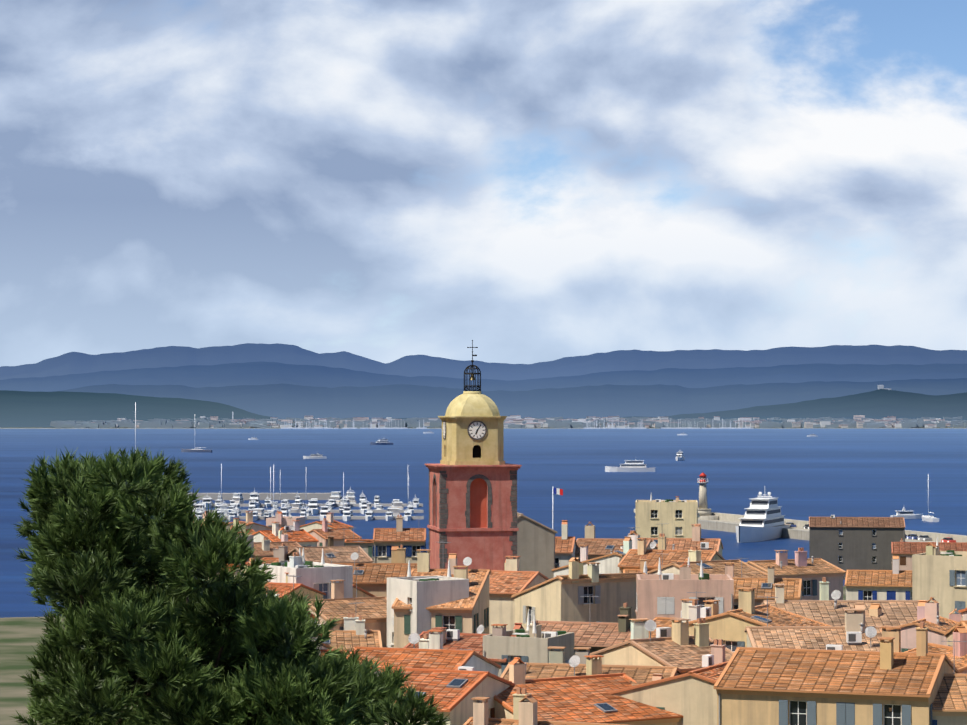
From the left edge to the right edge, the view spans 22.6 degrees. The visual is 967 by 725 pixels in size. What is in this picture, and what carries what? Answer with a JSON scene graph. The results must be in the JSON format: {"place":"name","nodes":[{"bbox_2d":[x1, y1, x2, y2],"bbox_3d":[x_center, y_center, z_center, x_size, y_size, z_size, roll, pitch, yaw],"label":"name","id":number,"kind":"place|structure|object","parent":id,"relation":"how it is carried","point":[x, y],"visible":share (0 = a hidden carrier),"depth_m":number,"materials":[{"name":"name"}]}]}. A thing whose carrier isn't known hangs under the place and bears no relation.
{"place":"outdoors","nodes":[
{"label":"outdoors","id":0,"kind":"place"},
{"bbox_2d":[0,390,278,427],"bbox_3d":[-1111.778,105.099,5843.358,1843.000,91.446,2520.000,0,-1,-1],"label":"hill","id":1,"kind":"structure","parent":0,"point":[23,409],"depth_m":5209.30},
{"bbox_2d":[0,427,952,724],"bbox_3d":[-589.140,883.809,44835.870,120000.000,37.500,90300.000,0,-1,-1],"label":"ground","id":2,"kind":"structure","parent":0,"point":[20,637],"depth_m":341.98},
{"bbox_2d":[195,508,207,524],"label":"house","id":3,"kind":"structure","parent":2,"relation":"on","point":[201,514],"depth_m":380.86,"materials":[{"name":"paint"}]},
{"bbox_2d":[195,564,240,579],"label":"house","id":4,"kind":"structure","parent":2,"relation":"on","point":[228,571],"depth_m":203.98,"materials":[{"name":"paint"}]},
{"bbox_2d":[10,446,452,724],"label":"pine tree","id":5,"kind":"object","parent":2,"relation":"on","point":[274,667],"depth_m":26.87,"materials":[{"name":"green plant"}]},
{"bbox_2d":[226,518,254,534],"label":"house","id":6,"kind":"structure","parent":2,"relation":"on","point":[242,523],"depth_m":343.86,"materials":[{"name":"paint"}]},
{"bbox_2d":[236,535,253,564],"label":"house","id":7,"kind":"structure","parent":2,"relation":"on","point":[251,537],"depth_m":256.59,"materials":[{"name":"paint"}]},
{"bbox_2d":[228,510,279,531],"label":"house","id":8,"kind":"structure","parent":2,"relation":"on","point":[255,527],"depth_m":371.75,"materials":[{"name":"tile"}]},
{"bbox_2d":[261,543,288,563],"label":"house","id":9,"kind":"structure","parent":2,"relation":"on","point":[280,554],"depth_m":260.63,"materials":[{"name":"paint"}]},
{"bbox_2d":[254,531,301,560],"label":"house","id":10,"kind":"structure","parent":2,"relation":"on","point":[265,547],"depth_m":275.00,"materials":[{"name":"tile"}]},
{"bbox_2d":[241,561,325,600],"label":"house","id":11,"kind":"structure","parent":2,"relation":"on","point":[283,587],"depth_m":195.52,"materials":[{"name":"tile"}]},
{"bbox_2d":[252,520,318,546],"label":"house","id":12,"kind":"structure","parent":2,"relation":"on","point":[301,537],"depth_m":328.19,"materials":[{"name":"tile"}]},
{"bbox_2d":[266,509,304,529],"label":"house","id":13,"kind":"structure","parent":2,"relation":"on","point":[281,519],"depth_m":429.38,"materials":[{"name":"paint"}]},
{"bbox_2d":[268,575,318,621],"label":"house","id":14,"kind":"structure","parent":2,"relation":"on","point":[293,576],"depth_m":166.53,"materials":[{"name":"paint"}]},
{"bbox_2d":[258,548,352,598],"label":"house","id":15,"kind":"structure","parent":2,"relation":"on","point":[318,575],"depth_m":198.46,"materials":[{"name":"paint"}]},
{"bbox_2d":[320,643,331,648],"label":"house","id":16,"kind":"structure","parent":2,"relation":"on","point":[324,646],"depth_m":167.46,"materials":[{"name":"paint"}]},
{"bbox_2d":[300,513,352,531],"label":"house","id":17,"kind":"structure","parent":2,"relation":"on","point":[333,523],"depth_m":419.11,"materials":[{"name":"tile"}]},
{"bbox_2d":[287,536,373,562],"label":"house","id":18,"kind":"structure","parent":2,"relation":"on","point":[342,554],"depth_m":257.30,"materials":[{"name":"tile"}]},
{"bbox_2d":[308,518,361,546],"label":"house","id":19,"kind":"structure","parent":2,"relation":"on","point":[341,535],"depth_m":367.07,"materials":[{"name":"tile"}]},
{"bbox_2d":[320,649,349,656],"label":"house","id":20,"kind":"structure","parent":2,"relation":"on","point":[322,651],"depth_m":157.90,"materials":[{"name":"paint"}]},
{"bbox_2d":[307,567,386,646],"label":"house","id":21,"kind":"structure","parent":2,"relation":"on","point":[372,611],"depth_m":189.77,"materials":[{"name":"tile"}]},
{"bbox_2d":[319,602,381,651],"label":"house","id":22,"kind":"structure","parent":2,"relation":"on","point":[354,633],"depth_m":184.66,"materials":[{"name":"tile"}]},
{"bbox_2d":[325,552,376,597],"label":"house","id":23,"kind":"structure","parent":2,"relation":"on","point":[361,592],"depth_m":203.59,"materials":[{"name":"paint"}]},
{"bbox_2d":[344,527,373,562],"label":"house","id":24,"kind":"structure","parent":2,"relation":"on","point":[366,545],"depth_m":319.20,"materials":[{"name":"tile"}]},
{"bbox_2d":[329,541,416,596],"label":"house","id":25,"kind":"structure","parent":2,"relation":"on","point":[372,578],"depth_m":218.03,"materials":[{"name":"tile"}]},
{"bbox_2d":[373,515,426,562],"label":"house","id":26,"kind":"structure","parent":2,"relation":"on","point":[410,540],"depth_m":285.04,"materials":[{"name":"tile"}]},
{"bbox_2d":[346,629,500,675],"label":"house","id":27,"kind":"structure","parent":2,"relation":"on","point":[430,653],"depth_m":149.27,"materials":[{"name":"tile"}]},
{"bbox_2d":[387,560,468,647],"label":"white block","id":28,"kind":"structure","parent":2,"relation":"on","point":[420,594],"depth_m":185.10,"materials":[{"name":"paint"}]},
{"bbox_2d":[392,542,490,647],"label":"house","id":29,"kind":"structure","parent":2,"relation":"on","point":[470,614],"depth_m":185.35,"materials":[{"name":"tile"}]},
{"bbox_2d":[373,663,514,724],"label":"house","id":30,"kind":"structure","parent":2,"relation":"on","point":[455,691],"depth_m":134.68,"materials":[{"name":"tile"}]},
{"bbox_2d":[403,623,523,662],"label":"house","id":31,"kind":"structure","parent":2,"relation":"on","point":[454,639],"depth_m":175.84,"materials":[{"name":"tile"}]},
{"bbox_2d":[425,340,521,570],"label":"church bell tower","id":32,"kind":"structure","parent":2,"relation":"on","point":[472,495],"depth_m":209.64,"materials":[{"name":"red paint"}]},
{"bbox_2d":[0,416,966,427],"bbox_3d":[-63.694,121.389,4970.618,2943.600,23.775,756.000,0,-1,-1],"label":"town","id":33,"kind":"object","parent":2,"relation":"on","point":[768,418],"visible":0.02,"depth_m":4932.66},
{"bbox_2d":[50,385,966,428],"bbox_3d":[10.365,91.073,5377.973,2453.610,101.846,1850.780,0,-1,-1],"label":"shore town","id":34,"kind":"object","parent":2,"relation":"on","point":[608,422],"visible":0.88,"depth_m":4577.81,"materials":[{"name":"paint"}]},
{"bbox_2d":[489,556,548,633],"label":"house","id":35,"kind":"structure","parent":2,"relation":"on","point":[508,582],"depth_m":201.29,"materials":[{"name":"paint"}]},
{"bbox_2d":[483,612,573,676],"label":"block","id":36,"kind":"structure","parent":2,"relation":"on","point":[531,643],"depth_m":171.24,"materials":[{"name":"paint"}]},
{"bbox_2d":[517,512,556,578],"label":"church nave","id":37,"kind":"structure","parent":2,"relation":"on","point":[535,545],"depth_m":240.67,"materials":[{"name":"paint"}]},
{"bbox_2d":[463,688,626,724],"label":"house","id":38,"kind":"structure","parent":2,"relation":"on","point":[524,708],"depth_m":129.75,"materials":[{"name":"paint"}]},
{"bbox_2d":[552,487,562,528],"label":"flagpole","id":39,"kind":"object","parent":2,"relation":"on","point":[558,491],"visible":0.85,"depth_m":428.61,"materials":[{"name":"metal"}]},
{"bbox_2d":[555,520,576,567],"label":"house","id":40,"kind":"structure","parent":2,"relation":"on","point":[565,546],"depth_m":257.08,"materials":[{"name":"tile"}]},
{"bbox_2d":[511,557,644,629],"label":"house","id":41,"kind":"structure","parent":2,"relation":"on","point":[558,598],"depth_m":193.75,"materials":[{"name":"paint"}]},
{"bbox_2d":[538,596,631,654],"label":"house","id":42,"kind":"structure","parent":2,"relation":"on","point":[595,636],"depth_m":178.59,"materials":[{"name":"tile"}]},
{"bbox_2d":[494,655,682,724],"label":"house","id":43,"kind":"structure","parent":2,"relation":"on","point":[586,698],"depth_m":138.00,"materials":[{"name":"tile"}]},
{"bbox_2d":[500,646,681,688],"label":"house","id":44,"kind":"structure","parent":2,"relation":"on","point":[556,666],"depth_m":144.45,"materials":[{"name":"tile"}]},
{"bbox_2d":[552,527,639,576],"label":"house","id":45,"kind":"structure","parent":2,"relation":"on","point":[609,563],"depth_m":239.09,"materials":[{"name":"paint"}]},
{"bbox_2d":[575,522,657,560],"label":"house","id":46,"kind":"structure","parent":2,"relation":"on","point":[598,547],"depth_m":264.05,"materials":[{"name":"tile"}]},
{"bbox_2d":[596,561,646,573],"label":"house","id":47,"kind":"structure","parent":2,"relation":"on","point":[645,568],"depth_m":200.08,"materials":[{"name":"paint"}]},
{"bbox_2d":[629,618,649,638],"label":"house","id":48,"kind":"structure","parent":2,"relation":"on","point":[639,630],"depth_m":165.95,"materials":[{"name":"paint"}]},
{"bbox_2d":[623,553,658,572],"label":"house","id":49,"kind":"structure","parent":2,"relation":"on","point":[642,561],"depth_m":226.79,"materials":[{"name":"tile"}]},
{"bbox_2d":[652,673,662,680],"bbox_3d":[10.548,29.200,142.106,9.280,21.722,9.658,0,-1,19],"label":"chimney","id":50,"kind":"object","parent":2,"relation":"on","point":[657,676],"depth_m":142.39,"materials":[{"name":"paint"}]},
{"bbox_2d":[590,618,733,677],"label":"house","id":51,"kind":"structure","parent":2,"relation":"on","point":[682,650],"depth_m":149.65,"materials":[{"name":"tile"}]},
{"bbox_2d":[605,639,727,724],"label":"house","id":52,"kind":"structure","parent":2,"relation":"on","point":[692,699],"depth_m":138.00,"materials":[{"name":"paint"}]},
{"bbox_2d":[627,591,705,640],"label":"house","id":53,"kind":"structure","parent":2,"relation":"on","point":[691,610],"depth_m":171.95,"materials":[{"name":"paint"}]},
{"bbox_2d":[634,493,699,537],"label":"building","id":54,"kind":"structure","parent":2,"relation":"on","point":[672,518],"depth_m":407.80,"materials":[{"name":"paint"}]},
{"bbox_2d":[618,533,724,572],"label":"house","id":55,"kind":"structure","parent":2,"relation":"on","point":[631,559],"depth_m":232.70,"materials":[{"name":"tile"}]},
{"bbox_2d":[647,524,722,555],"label":"house","id":56,"kind":"structure","parent":2,"relation":"on","point":[700,543],"depth_m":274.44,"materials":[{"name":"tile"}]},
{"bbox_2d":[635,557,735,621],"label":"pink block","id":57,"kind":"structure","parent":2,"relation":"on","point":[660,594],"depth_m":182.71,"materials":[{"name":"paint"}]},
{"bbox_2d":[647,547,774,577],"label":"house","id":58,"kind":"structure","parent":2,"relation":"on","point":[718,567],"depth_m":202.84,"materials":[{"name":"tile"}]},
{"bbox_2d":[669,587,830,651],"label":"house","id":59,"kind":"structure","parent":2,"relation":"on","point":[728,627],"depth_m":160.57,"materials":[{"name":"paint"}]},
{"bbox_2d":[724,557,803,608],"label":"house","id":60,"kind":"structure","parent":2,"relation":"on","point":[793,588],"depth_m":194.80,"materials":[{"name":"tile"}]},
{"bbox_2d":[745,548,845,599],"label":"house","id":61,"kind":"structure","parent":2,"relation":"on","point":[812,571],"depth_m":223.05,"materials":[{"name":"tile"}]},
{"bbox_2d":[744,596,881,650],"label":"house","id":62,"kind":"structure","parent":2,"relation":"on","point":[854,633],"depth_m":153.27,"materials":[{"name":"tile"}]},
{"bbox_2d":[714,622,959,724],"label":"house","id":63,"kind":"structure","parent":2,"relation":"on","point":[834,685],"depth_m":132.14,"materials":[{"name":"tile"}]},
{"bbox_2d":[761,577,927,629],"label":"house","id":64,"kind":"structure","parent":2,"relation":"on","point":[824,609],"depth_m":178.34,"materials":[{"name":"tile"}]},
{"bbox_2d":[809,515,904,579],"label":"building","id":65,"kind":"structure","parent":2,"relation":"on","point":[852,543],"depth_m":514.55,"materials":[{"name":"paint"}]},
{"bbox_2d":[869,603,881,616],"bbox_3d":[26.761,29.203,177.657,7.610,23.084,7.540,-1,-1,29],"label":"chimney","id":66,"kind":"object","parent":2,"relation":"on","point":[875,609],"visible":0.02,"depth_m":176.82,"materials":[{"name":"paint"}]},
{"bbox_2d":[845,556,911,599],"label":"house","id":67,"kind":"structure","parent":2,"relation":"on","point":[895,583],"depth_m":269.66,"materials":[{"name":"tile"}]},
{"bbox_2d":[886,597,958,651],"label":"house","id":68,"kind":"structure","parent":2,"relation":"on","point":[932,619],"depth_m":172.27,"materials":[{"name":"paint"}]},
{"bbox_2d":[889,641,966,724],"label":"house","id":69,"kind":"structure","parent":2,"relation":"on","point":[949,705],"depth_m":130.81,"materials":[{"name":"tile"}]},
{"bbox_2d":[891,531,966,569],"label":"house","id":70,"kind":"structure","parent":2,"relation":"on","point":[904,551],"depth_m":400.55,"materials":[{"name":"tile"}]},
{"bbox_2d":[905,626,966,673],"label":"house","id":71,"kind":"structure","parent":2,"relation":"on","point":[959,633],"depth_m":143.66,"materials":[{"name":"tile"}]},
{"bbox_2d":[912,537,966,619],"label":"house","id":72,"kind":"structure","parent":2,"relation":"on","point":[940,577],"depth_m":224.25,"materials":[{"name":"paint"}]},
{"bbox_2d":[944,620,966,646],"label":"house","id":73,"kind":"structure","parent":2,"relation":"on","point":[948,634],"depth_m":157.59,"materials":[{"name":"paint"}]},
{"bbox_2d":[949,608,961,621],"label":"house","id":74,"kind":"structure","parent":2,"relation":"on","point":[956,617],"depth_m":183.26,"materials":[{"name":"paint"}]},
{"bbox_2d":[958,608,966,619],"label":"house","id":75,"kind":"structure","parent":2,"relation":"on","point":[963,613],"depth_m":175.82,"materials":[{"name":"tile"}]},
{"bbox_2d":[0,428,966,617],"bbox_3d":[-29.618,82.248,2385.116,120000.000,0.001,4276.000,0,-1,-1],"label":"sea water","id":76,"kind":"structure","parent":0,"point":[798,474],"depth_m":1429.02,"materials":[{"name":"blue liquid"}]},
{"bbox_2d":[133,402,135,451],"bbox_3d":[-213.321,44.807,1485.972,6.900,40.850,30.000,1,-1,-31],"label":"sailboat mast","id":77,"kind":"object","parent":76,"relation":"on","point":[135,425],"visible":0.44,"depth_m":1487.20,"materials":[{"name":"metal"}]},
{"bbox_2d":[181,427,211,451],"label":"sailboat","id":78,"kind":"object","parent":76,"relation":"on","point":[192,450],"visible":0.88,"depth_m":2023.21,"materials":[{"name":"paint"}]},
{"bbox_2d":[188,464,423,520],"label":"marina boats","id":79,"kind":"object","parent":76,"relation":"on","point":[334,498],"visible":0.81,"depth_m":849.99,"materials":[{"name":"paint"}]},
{"bbox_2d":[303,453,326,458],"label":"yacht","id":80,"kind":"object","parent":76,"relation":"on","point":[316,456],"visible":0.9,"depth_m":1768.29,"materials":[{"name":"paint"}]},
{"bbox_2d":[370,438,392,444],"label":"motor yacht","id":81,"kind":"object","parent":76,"relation":"on","point":[383,441],"visible":0.85,"depth_m":2452.70,"materials":[{"name":"paint"}]},
{"bbox_2d":[605,459,654,471],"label":"yacht","id":82,"kind":"object","parent":76,"relation":"on","point":[635,465],"visible":0.83,"depth_m":1397.59,"materials":[{"name":"paint"}]},
{"bbox_2d":[675,452,684,460],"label":"yacht","id":83,"kind":"object","parent":76,"relation":"on","point":[679,456],"visible":0.88,"depth_m":1704.09,"materials":[{"name":"paint"}]},
{"bbox_2d":[735,492,790,542],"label":"yacht","id":84,"kind":"object","parent":76,"relation":"on","point":[762,519],"visible":0.96,"depth_m":671.85,"materials":[{"name":"paint"}]},
{"bbox_2d":[697,473,966,541],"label":"breakwater with lighthouse","id":85,"kind":"object","parent":76,"relation":"in","point":[708,519],"visible":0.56,"depth_m":709.00,"materials":[{"name":"stone"},{"name":"paint"},{"name":"glass"}]},
{"bbox_2d":[890,509,922,518],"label":"yacht","id":86,"kind":"object","parent":76,"relation":"on","point":[907,514],"visible":0.85,"depth_m":799.61,"materials":[{"name":"paint"}]},
{"bbox_2d":[922,474,938,521],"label":"sailboat","id":87,"kind":"object","parent":76,"relation":"on","point":[928,518],"visible":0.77,"depth_m":782.29,"materials":[{"name":"paint"}]},
{"bbox_2d":[0,343,966,380],"bbox_3d":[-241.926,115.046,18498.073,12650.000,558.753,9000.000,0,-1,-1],"label":"mountains","id":88,"kind":"structure","parent":0,"point":[178,356],"depth_m":17486.43,"materials":[{"name":"blue"}]},
{"bbox_2d":[0,361,966,391],"bbox_3d":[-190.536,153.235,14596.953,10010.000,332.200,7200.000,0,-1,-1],"label":"mountains","id":89,"kind":"structure","parent":0,"point":[237,374],"depth_m":13944.66,"materials":[{"name":"blue"}]},
{"bbox_2d":[0,0,966,366],"label":"sky","id":90,"kind":"structure","parent":0,"point":[384,181],"materials":[{"name":"white"}]},
{"bbox_2d":[49,378,966,418],"bbox_3d":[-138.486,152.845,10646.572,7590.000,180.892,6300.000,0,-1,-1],"label":"mountains","id":91,"kind":"structure","parent":0,"point":[281,401],"depth_m":9023.88,"materials":[{"name":"blue"}]},
{"bbox_2d":[663,389,966,417],"bbox_3d":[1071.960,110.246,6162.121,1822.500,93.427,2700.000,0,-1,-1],"label":"hill","id":92,"kind":"structure","parent":0,"point":[882,402],"depth_m":5655.93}
]}

